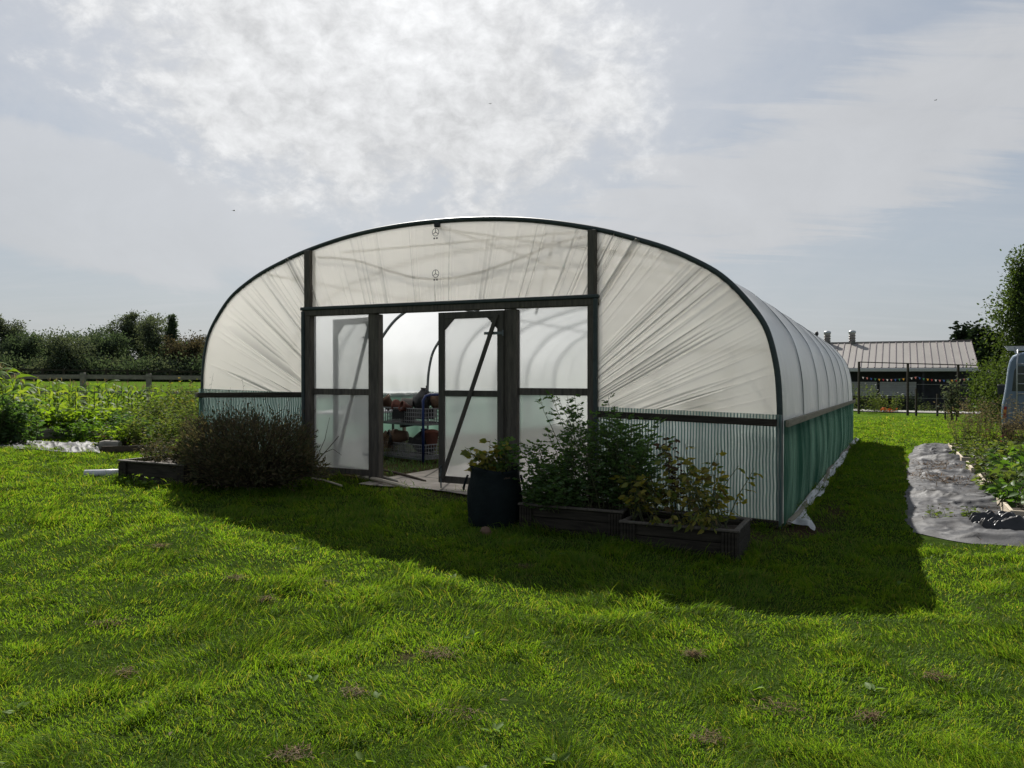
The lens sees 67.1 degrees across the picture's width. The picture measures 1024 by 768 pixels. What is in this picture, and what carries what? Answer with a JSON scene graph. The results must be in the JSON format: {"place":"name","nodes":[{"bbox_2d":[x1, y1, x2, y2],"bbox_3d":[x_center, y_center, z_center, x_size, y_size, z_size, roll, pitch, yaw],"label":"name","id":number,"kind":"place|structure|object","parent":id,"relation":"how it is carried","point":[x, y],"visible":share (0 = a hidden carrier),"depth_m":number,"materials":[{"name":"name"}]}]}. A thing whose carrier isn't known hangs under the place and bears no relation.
{"place":"outdoors","nodes":[
{"label":"outdoors","id":0,"kind":"place"},
{"bbox_2d":[358,468,526,497],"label":"path","id":1,"kind":"structure","parent":0,"point":[430,477],"depth_m":10.29,"materials":[{"name":"concrete"}]},
{"bbox_2d":[0,380,1023,767],"bbox_3d":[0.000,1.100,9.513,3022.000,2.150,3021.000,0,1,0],"label":"ground","id":2,"kind":"structure","parent":0,"point":[516,702],"depth_m":4.62,"materials":[{"name":"plant"}]},
{"bbox_2d":[0,314,34,354],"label":"hedge tree","id":3,"kind":"object","parent":2,"relation":"on","point":[5,329],"visible":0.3,"depth_m":89.01,"materials":[{"name":"green plant"}]},
{"bbox_2d":[0,347,38,379],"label":"hedge shrub","id":4,"kind":"object","parent":2,"relation":"on","point":[13,363],"visible":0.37,"depth_m":79.31,"materials":[{"name":"green plant"}]},
{"bbox_2d":[10,374,34,421],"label":"corn plant","id":5,"kind":"object","parent":2,"relation":"on","point":[14,386],"visible":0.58,"depth_m":14.99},
{"bbox_2d":[0,329,48,365],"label":"hedge tree","id":6,"kind":"object","parent":2,"relation":"on","point":[22,346],"visible":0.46,"depth_m":83.19,"materials":[{"name":"green plant"}]},
{"bbox_2d":[9,352,77,380],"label":"hedge shrub","id":7,"kind":"object","parent":2,"relation":"on","point":[34,364],"visible":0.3,"depth_m":78.36,"materials":[{"name":"green plant"}]},
{"bbox_2d":[0,439,99,452],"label":"weed membrane","id":8,"kind":"object","parent":2,"relation":"on","point":[75,446],"visible":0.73,"depth_m":13.72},
{"bbox_2d":[0,392,26,442],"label":"bean bush","id":9,"kind":"object","parent":8,"relation":"on","point":[15,413],"visible":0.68,"depth_m":14.24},
{"bbox_2d":[0,392,32,443],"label":"bean bush","id":10,"kind":"object","parent":8,"relation":"on","point":[8,421],"visible":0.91,"depth_m":14.14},
{"bbox_2d":[0,391,35,442],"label":"bean bush","id":11,"kind":"object","parent":8,"relation":"on","point":[15,428],"visible":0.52,"depth_m":14.20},
{"bbox_2d":[1,389,46,443],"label":"bean bush","id":12,"kind":"object","parent":8,"relation":"on","point":[34,423],"visible":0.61,"depth_m":14.45,"materials":[{"name":"plant"}]},
{"bbox_2d":[19,330,88,357],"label":"hedge tree","id":13,"kind":"object","parent":2,"relation":"on","point":[53,339],"visible":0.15,"depth_m":86.86,"materials":[{"name":"green plant"}]},
{"bbox_2d":[31,425,91,438],"bbox_3d":[-9.499,1.014,16.222,1.210,0.220,1.450,0,1,-26],"label":"raised bed","id":14,"kind":"object","parent":2,"relation":"on","point":[46,434],"visible":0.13,"depth_m":15.52,"materials":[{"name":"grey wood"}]},
{"bbox_2d":[27,406,60,428],"bbox_3d":[-9.730,0.704,15.864,0.621,0.508,0.774,1,1,45],"label":"lettuce","id":15,"kind":"object","parent":14,"relation":"on","point":[52,411],"visible":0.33,"depth_m":15.91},
{"bbox_2d":[43,407,73,427],"bbox_3d":[-9.369,0.722,15.999,0.742,0.500,0.680,1,1,45],"label":"lettuce","id":16,"kind":"object","parent":14,"relation":"on","point":[49,418],"visible":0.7,"depth_m":15.88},
{"bbox_2d":[53,408,79,427],"bbox_3d":[-9.196,0.747,16.009,0.576,0.477,0.720,0,1,0],"label":"lettuce","id":17,"kind":"object","parent":14,"relation":"on","point":[74,416],"visible":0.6,"depth_m":15.91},
{"bbox_2d":[51,406,99,425],"bbox_3d":[-9.062,0.727,16.069,0.847,0.529,0.703,0,1,10],"label":"lettuce","id":18,"kind":"object","parent":14,"relation":"on","point":[83,412],"visible":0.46,"depth_m":16.11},
{"bbox_2d":[83,409,121,425],"bbox_3d":[-8.659,0.767,16.296,0.775,0.458,0.618,0,1,0],"label":"lettuce","id":19,"kind":"object","parent":14,"relation":"on","point":[97,416],"visible":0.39,"depth_m":16.23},
{"bbox_2d":[31,325,102,380],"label":"hedge tree","id":20,"kind":"object","parent":2,"relation":"on","point":[57,347],"visible":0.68,"depth_m":78.78,"materials":[{"name":"green plant"}]},
{"bbox_2d":[25,351,109,380],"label":"hedge shrub","id":21,"kind":"object","parent":2,"relation":"on","point":[55,361],"visible":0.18,"depth_m":78.70,"materials":[{"name":"green plant"}]},
{"bbox_2d":[48,418,91,438],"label":"weed","id":22,"kind":"object","parent":2,"relation":"on","point":[62,428],"visible":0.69,"depth_m":15.53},
{"bbox_2d":[66,324,109,355],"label":"hedge tree","id":23,"kind":"object","parent":2,"relation":"on","point":[101,329],"visible":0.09,"depth_m":91.96,"materials":[{"name":"green plant"}]},
{"bbox_2d":[49,350,129,380],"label":"hedge shrub","id":24,"kind":"object","parent":2,"relation":"on","point":[92,363],"visible":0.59,"depth_m":79.24,"materials":[{"name":"green plant"}]},
{"bbox_2d":[70,417,114,440],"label":"weed","id":25,"kind":"object","parent":2,"relation":"on","point":[81,429],"visible":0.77,"depth_m":15.32,"materials":[{"name":"plant"}]},
{"bbox_2d":[0,373,200,405],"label":"rail fence","id":26,"kind":"object","parent":2,"relation":"on","point":[82,377],"visible":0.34,"depth_m":28.07,"materials":[{"name":"brown wood"}]},
{"bbox_2d":[0,368,200,382],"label":"rail fence","id":27,"kind":"object","parent":2,"relation":"on","point":[42,370],"visible":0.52,"depth_m":74.06,"materials":[{"name":"brown wood"}]},
{"bbox_2d":[83,469,117,476],"bbox_3d":[-5.485,1.198,10.384,0.485,0.102,0.100,0,1,-7],"label":"pipe","id":28,"kind":"object","parent":2,"relation":"on","point":[103,472],"visible":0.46,"depth_m":10.34,"materials":[{"name":"white metal"}]},
{"bbox_2d":[98,440,121,450],"bbox_3d":[-6.986,1.071,13.428,0.336,0.195,0.190,0,1,-4],"label":"log","id":29,"kind":"object","parent":2,"relation":"on","point":[109,443],"visible":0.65,"depth_m":13.36,"materials":[{"name":"grey wood"}]},
{"bbox_2d":[84,328,138,361],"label":"hedge tree","id":30,"kind":"object","parent":2,"relation":"on","point":[111,344],"visible":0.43,"depth_m":85.32,"materials":[{"name":"green plant"}]},
{"bbox_2d":[87,344,140,380],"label":"hedge shrub","id":31,"kind":"object","parent":2,"relation":"on","point":[113,360],"visible":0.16,"depth_m":82.04,"materials":[{"name":"green plant"}]},
{"bbox_2d":[94,424,134,445],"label":"weed","id":32,"kind":"object","parent":2,"relation":"on","point":[111,434],"visible":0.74,"depth_m":13.82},
{"bbox_2d":[103,310,140,364],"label":"hedge tree","id":33,"kind":"object","parent":2,"relation":"on","point":[126,322],"visible":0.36,"depth_m":95.77,"materials":[{"name":"green plant"}]},
{"bbox_2d":[91,423,161,445],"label":"dead plant","id":34,"kind":"object","parent":2,"relation":"on","point":[121,438],"visible":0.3,"depth_m":13.89,"materials":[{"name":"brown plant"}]},
{"bbox_2d":[101,445,153,451],"bbox_3d":[-6.566,1.106,13.200,0.950,0.100,0.040,-2,0,7],"label":"plank","id":35,"kind":"object","parent":2,"relation":"on","point":[118,448],"visible":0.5,"depth_m":13.19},
{"bbox_2d":[94,350,160,381],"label":"hedge shrub","id":36,"kind":"object","parent":2,"relation":"on","point":[125,368],"visible":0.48,"depth_m":79.60,"materials":[{"name":"green plant"}]},
{"bbox_2d":[106,409,158,439],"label":"weed","id":37,"kind":"object","parent":2,"relation":"on","point":[118,417],"visible":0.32,"depth_m":14.53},
{"bbox_2d":[119,308,154,363],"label":"hedge tree","id":38,"kind":"object","parent":2,"relation":"on","point":[138,350],"visible":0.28,"depth_m":96.74,"materials":[{"name":"green plant"}]},
{"bbox_2d":[117,473,158,486],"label":"broadleaf weed","id":39,"kind":"object","parent":2,"relation":"on","point":[153,482],"visible":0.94,"depth_m":9.56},
{"bbox_2d":[107,351,180,381],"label":"hedge shrub","id":40,"kind":"object","parent":2,"relation":"on","point":[146,364],"visible":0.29,"depth_m":80.74,"materials":[{"name":"green plant"}]},
{"bbox_2d":[113,396,180,432],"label":"weed","id":41,"kind":"object","parent":2,"relation":"on","point":[155,411],"visible":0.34,"depth_m":16.33,"materials":[{"name":"plant"}]},
{"bbox_2d":[117,413,182,448],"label":"weed","id":42,"kind":"object","parent":2,"relation":"on","point":[132,426],"visible":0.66,"depth_m":13.90,"materials":[{"name":"plant"}]},
{"bbox_2d":[117,384,194,433],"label":"weed","id":43,"kind":"object","parent":2,"relation":"on","point":[165,400],"visible":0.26,"depth_m":17.18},
{"bbox_2d":[132,311,179,362],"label":"hedge tree","id":44,"kind":"object","parent":2,"relation":"on","point":[151,337],"visible":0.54,"depth_m":90.91,"materials":[{"name":"green plant"}]},
{"bbox_2d":[129,400,198,447],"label":"weed","id":45,"kind":"object","parent":2,"relation":"on","point":[163,426],"visible":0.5,"depth_m":13.83,"materials":[{"name":"plant"}]},
{"bbox_2d":[131,348,198,381],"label":"hedge shrub","id":46,"kind":"object","parent":2,"relation":"on","point":[168,367],"visible":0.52,"depth_m":80.41,"materials":[{"name":"green plant"}]},
{"bbox_2d":[117,455,217,488],"bbox_3d":[-4.291,1.168,10.271,1.230,0.378,1.216,0,1,26],"label":"planter","id":47,"kind":"object","parent":2,"relation":"on","point":[158,471],"visible":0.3,"depth_m":9.73,"materials":[{"name":"brown wood"}]},
{"bbox_2d":[131,431,193,462],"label":"herb","id":48,"kind":"object","parent":47,"relation":"on","point":[160,449],"visible":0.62,"depth_m":10.09,"materials":[{"name":"plant"}]},
{"bbox_2d":[136,379,199,426],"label":"weed","id":49,"kind":"object","parent":2,"relation":"on","point":[169,391],"visible":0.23,"depth_m":16.86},
{"bbox_2d":[154,313,183,360],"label":"hedge tree","id":50,"kind":"object","parent":2,"relation":"on","point":[173,325],"visible":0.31,"depth_m":87.64,"materials":[{"name":"green plant"}]},
{"bbox_2d":[152,341,201,381],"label":"hedge shrub","id":51,"kind":"object","parent":2,"relation":"on","point":[191,361],"visible":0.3,"depth_m":81.03,"materials":[{"name":"green plant"}]},
{"bbox_2d":[157,334,204,374],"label":"hedge tree","id":52,"kind":"object","parent":2,"relation":"on","point":[176,347],"visible":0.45,"depth_m":83.20,"materials":[{"name":"green plant"}]},
{"bbox_2d":[164,385,198,436],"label":"weed","id":53,"kind":"object","parent":2,"relation":"on","point":[187,399],"visible":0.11,"depth_m":15.67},
{"bbox_2d":[178,330,206,357],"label":"hedge tree","id":54,"kind":"object","parent":2,"relation":"on","point":[202,339],"visible":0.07,"depth_m":89.57,"materials":[{"name":"green plant"}]},
{"bbox_2d":[172,397,338,490],"bbox_3d":[-3.210,0.746,9.686,2.252,1.147,1.871,0,1,26],"label":"dark bush","id":55,"kind":"object","parent":2,"relation":"on","point":[241,458],"visible":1,"depth_m":9.37,"materials":[{"name":"green plant"}]},
{"bbox_2d":[355,475,408,488],"bbox_3d":[-1.736,1.286,10.237,0.055,0.075,1.234,-1,1,-42],"label":"stick","id":56,"kind":"object","parent":2,"relation":"on","point":[383,481],"visible":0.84,"depth_m":10.17,"materials":[{"name":"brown wood"}]},
{"bbox_2d":[383,393,437,462],"bbox_3d":[-1.801,0.712,13.273,1.664,1.132,0.664,1,1,44],"label":"trolley","id":57,"kind":"object","parent":2,"relation":"on","point":[409,453],"visible":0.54,"depth_m":12.82,"materials":[{"name":"metal"}]},
{"bbox_2d":[391,429,408,443],"bbox_3d":[-1.897,0.890,13.146,0.240,0.264,0.264,-5,-1,20],"label":"plant pot","id":58,"kind":"object","parent":57,"relation":"in","point":[401,436],"visible":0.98,"depth_m":13.07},
{"bbox_2d":[392,409,435,418],"bbox_3d":[-1.651,0.499,13.124,0.690,0.160,0.520,0,1,0],"label":"seed tray","id":59,"kind":"object","parent":57,"relation":"in","point":[397,414],"visible":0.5,"depth_m":12.86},
{"bbox_2d":[413,388,428,410],"bbox_3d":[-1.493,0.255,12.852,0.300,0.391,0.302,1,1,42],"label":"black bag","id":60,"kind":"object","parent":57,"relation":"in","point":[418,397],"visible":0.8,"depth_m":12.74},
{"bbox_2d":[412,428,437,453],"bbox_3d":[-1.488,0.969,13.155,0.473,0.420,0.459,0,1,-4],"label":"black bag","id":61,"kind":"object","parent":57,"relation":"in","point":[418,435],"visible":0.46,"depth_m":13.05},
{"bbox_2d":[424,429,437,447],"bbox_3d":[-1.338,0.918,12.860,0.264,0.240,0.264,0,-29,-10],"label":"plant pot","id":62,"kind":"object","parent":57,"relation":"in","point":[431,436],"visible":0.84,"depth_m":12.79,"materials":[{"name":"ceramic"}]},
{"bbox_2d":[383,441,437,475],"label":"tunnel weeds","id":63,"kind":"object","parent":2,"relation":"on","point":[407,464],"visible":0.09,"depth_m":12.26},
{"bbox_2d":[0,516,953,767],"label":"lawn weeds","id":64,"kind":"object","parent":2,"relation":"on","point":[756,687],"visible":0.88,"depth_m":3.52,"materials":[{"name":"plant"}]},
{"bbox_2d":[463,463,524,528],"bbox_3d":[-0.191,1.148,8.021,0.568,0.625,0.563,-1,1,-43],"label":"grow bag","id":65,"kind":"object","parent":2,"relation":"on","point":[494,497],"visible":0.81,"depth_m":7.79,"materials":[{"name":"plastic"}]},
{"bbox_2d":[460,436,525,471],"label":"potato plant","id":66,"kind":"object","parent":65,"relation":"on","point":[490,462],"visible":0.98,"depth_m":7.93,"materials":[{"name":"green plant"}]},
{"bbox_2d":[79,543,959,762],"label":"dead grass","id":67,"kind":"structure","parent":2,"relation":"on","point":[694,652],"depth_m":3.73,"materials":[{"name":"plant"}]},
{"bbox_2d":[195,216,858,529],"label":"polytunnel","id":68,"kind":"structure","parent":2,"relation":"on","point":[491,329],"depth_m":9.54,"materials":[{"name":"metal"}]},
{"bbox_2d":[438,310,504,487],"bbox_3d":[-0.520,0.226,9.646,0.942,2.265,0.093,0,1,26],"label":"door leaf","id":69,"kind":"structure","parent":68,"relation":"in","point":[471,344],"depth_m":9.68,"materials":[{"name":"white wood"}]},
{"bbox_2d":[518,498,637,540],"bbox_3d":[0.696,1.370,7.814,1.110,0.348,0.646,0,1,26],"label":"planter","id":70,"kind":"object","parent":2,"relation":"on","point":[583,518],"visible":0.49,"depth_m":7.53,"materials":[{"name":"brown wood"}]},
{"bbox_2d":[512,436,583,500],"bbox_3d":[0.398,0.903,8.002,0.853,0.733,0.860,0,1,-21],"label":"tomato plant","id":71,"kind":"object","parent":70,"relation":"on","point":[535,460],"visible":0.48,"depth_m":7.88,"materials":[{"name":"plant"}]},
{"bbox_2d":[512,466,596,513],"bbox_3d":[0.438,1.048,7.673,0.702,0.450,0.744,0,1,-23],"label":"trailing plant","id":72,"kind":"object","parent":70,"relation":"on","point":[536,495],"visible":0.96,"depth_m":7.62,"materials":[{"name":"plant"}]},
{"bbox_2d":[537,390,665,509],"bbox_3d":[0.882,0.666,7.818,1.328,1.213,1.202,0,1,-1],"label":"tomato plant","id":73,"kind":"object","parent":70,"relation":"on","point":[600,489],"visible":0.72,"depth_m":7.68,"materials":[{"name":"plant"}]},
{"bbox_2d":[584,420,675,515],"bbox_3d":[1.100,0.816,7.687,0.985,0.916,0.872,0,1,26],"label":"tomato plant","id":74,"kind":"object","parent":70,"relation":"on","point":[625,459],"visible":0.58,"depth_m":7.52,"materials":[{"name":"plant"}]},
{"bbox_2d":[619,511,751,561],"bbox_3d":[1.610,1.420,7.149,1.080,0.338,0.666,0,1,26],"label":"planter","id":75,"kind":"object","parent":2,"relation":"on","point":[733,539],"visible":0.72,"depth_m":6.90,"materials":[{"name":"brown wood"}]},
{"bbox_2d":[609,464,680,521],"bbox_3d":[1.340,1.040,7.311,0.733,0.573,0.502,0,1,-15],"label":"potato plant","id":76,"kind":"object","parent":75,"relation":"on","point":[657,500],"visible":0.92,"depth_m":7.22,"materials":[{"name":"green plant"}]},
{"bbox_2d":[654,437,685,522],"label":"withered plant","id":77,"kind":"object","parent":75,"relation":"on","point":[672,477],"visible":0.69,"depth_m":7.28,"materials":[{"name":"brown plant"}]},
{"bbox_2d":[646,508,717,533],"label":"trailing plant","id":78,"kind":"object","parent":75,"relation":"on","point":[703,520],"visible":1,"depth_m":6.81,"materials":[{"name":"green plant"}]},
{"bbox_2d":[634,444,744,524],"bbox_3d":[1.574,0.943,7.221,1.178,0.768,0.617,0,1,26],"label":"potato plant","id":79,"kind":"object","parent":75,"relation":"on","point":[674,496],"visible":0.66,"depth_m":7.16,"materials":[{"name":"green plant"}]},
{"bbox_2d":[664,457,763,528],"bbox_3d":[1.865,1.001,7.043,0.801,0.657,0.729,0,1,26],"label":"potato plant","id":80,"kind":"object","parent":75,"relation":"on","point":[684,479],"visible":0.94,"depth_m":6.95,"materials":[{"name":"green plant"}]},
{"bbox_2d":[852,384,881,412],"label":"shrub","id":81,"kind":"object","parent":2,"relation":"on","point":[872,402],"visible":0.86,"depth_m":41.90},
{"bbox_2d":[871,391,903,412],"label":"shrub","id":82,"kind":"object","parent":2,"relation":"on","point":[894,401],"visible":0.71,"depth_m":43.40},
{"bbox_2d":[815,330,978,409],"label":"barn","id":83,"kind":"structure","parent":2,"relation":"on","point":[852,352],"depth_m":49.50,"materials":[{"name":"metal"}]},
{"bbox_2d":[894,393,926,410],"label":"shrub","id":84,"kind":"object","parent":2,"relation":"on","point":[910,404],"visible":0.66,"depth_m":46.07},
{"bbox_2d":[857,362,987,416],"bbox_3d":[20.791,0.329,38.428,6.818,2.967,0.724,0,1,35],"label":"wire fence","id":85,"kind":"object","parent":2,"relation":"on","point":[937,398],"visible":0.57,"depth_m":39.15,"materials":[{"name":"black metal"}]},
{"bbox_2d":[937,378,967,420],"bbox_3d":[19.317,0.707,34.034,1.251,2.013,1.157,0,1,-24],"label":"sapling","id":86,"kind":"object","parent":2,"relation":"on","point":[951,395],"visible":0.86,"depth_m":33.97,"materials":[{"name":"green plant"}]},
{"bbox_2d":[948,321,973,403],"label":"conifer tree","id":87,"kind":"object","parent":2,"relation":"on","point":[961,334],"visible":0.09,"depth_m":61.69,"materials":[{"name":"green plant"}]},
{"bbox_2d":[903,443,1023,546],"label":"weed membrane","id":88,"kind":"object","parent":2,"relation":"on","point":[944,494],"visible":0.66,"depth_m":9.80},
{"bbox_2d":[903,469,973,486],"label":"plant litter","id":89,"kind":"object","parent":88,"relation":"on","point":[930,479],"visible":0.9,"depth_m":11.91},
{"bbox_2d":[934,396,1008,447],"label":"seeding weed","id":90,"kind":"object","parent":88,"relation":"on","point":[966,431],"visible":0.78,"depth_m":17.68,"materials":[{"name":"plant"}]},
{"bbox_2d":[946,436,1006,453],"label":"weed","id":91,"kind":"object","parent":88,"relation":"on","point":[964,445],"visible":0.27,"depth_m":16.32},
{"bbox_2d":[966,461,993,472],"bbox_3d":[9.369,1.495,12.537,3.380,0.214,1.150,0,1,27],"label":"planter","id":92,"kind":"object","parent":88,"relation":"on","point":[972,466],"visible":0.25,"depth_m":12.94,"materials":[{"name":"brown wood"}]},
{"bbox_2d":[967,438,1023,462],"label":"squash plant","id":93,"kind":"object","parent":92,"relation":"on","point":[999,448],"visible":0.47,"depth_m":13.81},
{"bbox_2d":[959,439,1021,456],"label":"weed","id":94,"kind":"object","parent":88,"relation":"on","point":[966,451],"visible":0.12,"depth_m":15.25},
{"bbox_2d":[965,451,1016,469],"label":"weed","id":95,"kind":"object","parent":88,"relation":"on","point":[978,461],"visible":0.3,"depth_m":13.28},
{"bbox_2d":[977,473,1005,490],"bbox_3d":[8.435,1.488,10.655,3.380,0.214,1.150,0,1,27],"label":"planter","id":96,"kind":"object","parent":88,"relation":"on","point":[980,475],"visible":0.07,"depth_m":11.45,"materials":[{"name":"brown wood"}]},
{"bbox_2d":[978,451,1023,477],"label":"squash plant","id":97,"kind":"object","parent":96,"relation":"on","point":[1019,461],"visible":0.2,"depth_m":11.38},
{"bbox_2d":[968,510,1023,529],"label":"plastic sheet","id":98,"kind":"object","parent":88,"relation":"on","point":[1001,519],"visible":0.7,"depth_m":7.90,"materials":[{"name":"plastic"}]},
{"bbox_2d":[971,463,1023,491],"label":"squash plant","id":99,"kind":"object","parent":88,"relation":"on","point":[1009,474],"visible":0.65,"depth_m":10.19,"materials":[{"name":"plant"}]},
{"bbox_2d":[982,394,1023,446],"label":"seeding weed","id":100,"kind":"object","parent":88,"relation":"on","point":[1012,430],"visible":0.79,"depth_m":17.05,"materials":[{"name":"plant"}]},
{"bbox_2d":[983,443,1023,468],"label":"squash plant","id":101,"kind":"object","parent":88,"relation":"on","point":[1012,455],"visible":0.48,"depth_m":12.22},
{"bbox_2d":[996,498,1023,516],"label":"planter","id":102,"kind":"object","parent":88,"relation":"on","point":[1015,510],"visible":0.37,"depth_m":8.78,"materials":[{"name":"brown wood"}]},
{"bbox_2d":[984,474,1023,507],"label":"leafy greens","id":103,"kind":"object","parent":102,"relation":"on","point":[1011,494],"visible":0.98,"depth_m":9.09,"materials":[{"name":"plant"}]},
{"bbox_2d":[965,319,990,405],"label":"conifer tree","id":104,"kind":"object","parent":2,"relation":"on","point":[973,332],"visible":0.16,"depth_m":59.72,"materials":[{"name":"green plant"}]},
{"bbox_2d":[960,353,1007,421],"bbox_3d":[21.026,0.151,32.860,3.380,3.145,3.521,0,1,31],"label":"broadleaf tree","id":105,"kind":"object","parent":2,"relation":"on","point":[978,384],"visible":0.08,"depth_m":32.92,"materials":[{"name":"green plant"}]},
{"bbox_2d":[946,244,1023,424],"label":"broadleaf tree","id":106,"kind":"object","parent":2,"relation":"on","point":[1013,301],"visible":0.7,"depth_m":29.97,"materials":[{"name":"green plant"}]},
{"bbox_2d":[957,332,1016,421],"bbox_3d":[21.286,-1.257,31.112,5.555,5.969,6.648,0,1,0],"label":"broadleaf tree","id":107,"kind":"object","parent":2,"relation":"on","point":[1002,359],"visible":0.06,"depth_m":31.94,"materials":[{"name":"green plant"}]},
{"bbox_2d":[970,327,1006,404],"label":"conifer tree","id":108,"kind":"object","parent":2,"relation":"on","point":[982,354],"visible":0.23,"depth_m":57.83,"materials":[{"name":"green plant"}]},
{"bbox_2d":[997,346,1023,439],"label":"van","id":109,"kind":"object","parent":2,"relation":"on","point":[1014,385],"visible":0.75,"depth_m":19.85,"materials":[{"name":"paint"}]},
{"bbox_2d":[0,0,1023,357],"label":"sky","id":110,"kind":"structure","parent":0,"point":[804,152],"materials":[{"name":"white"}]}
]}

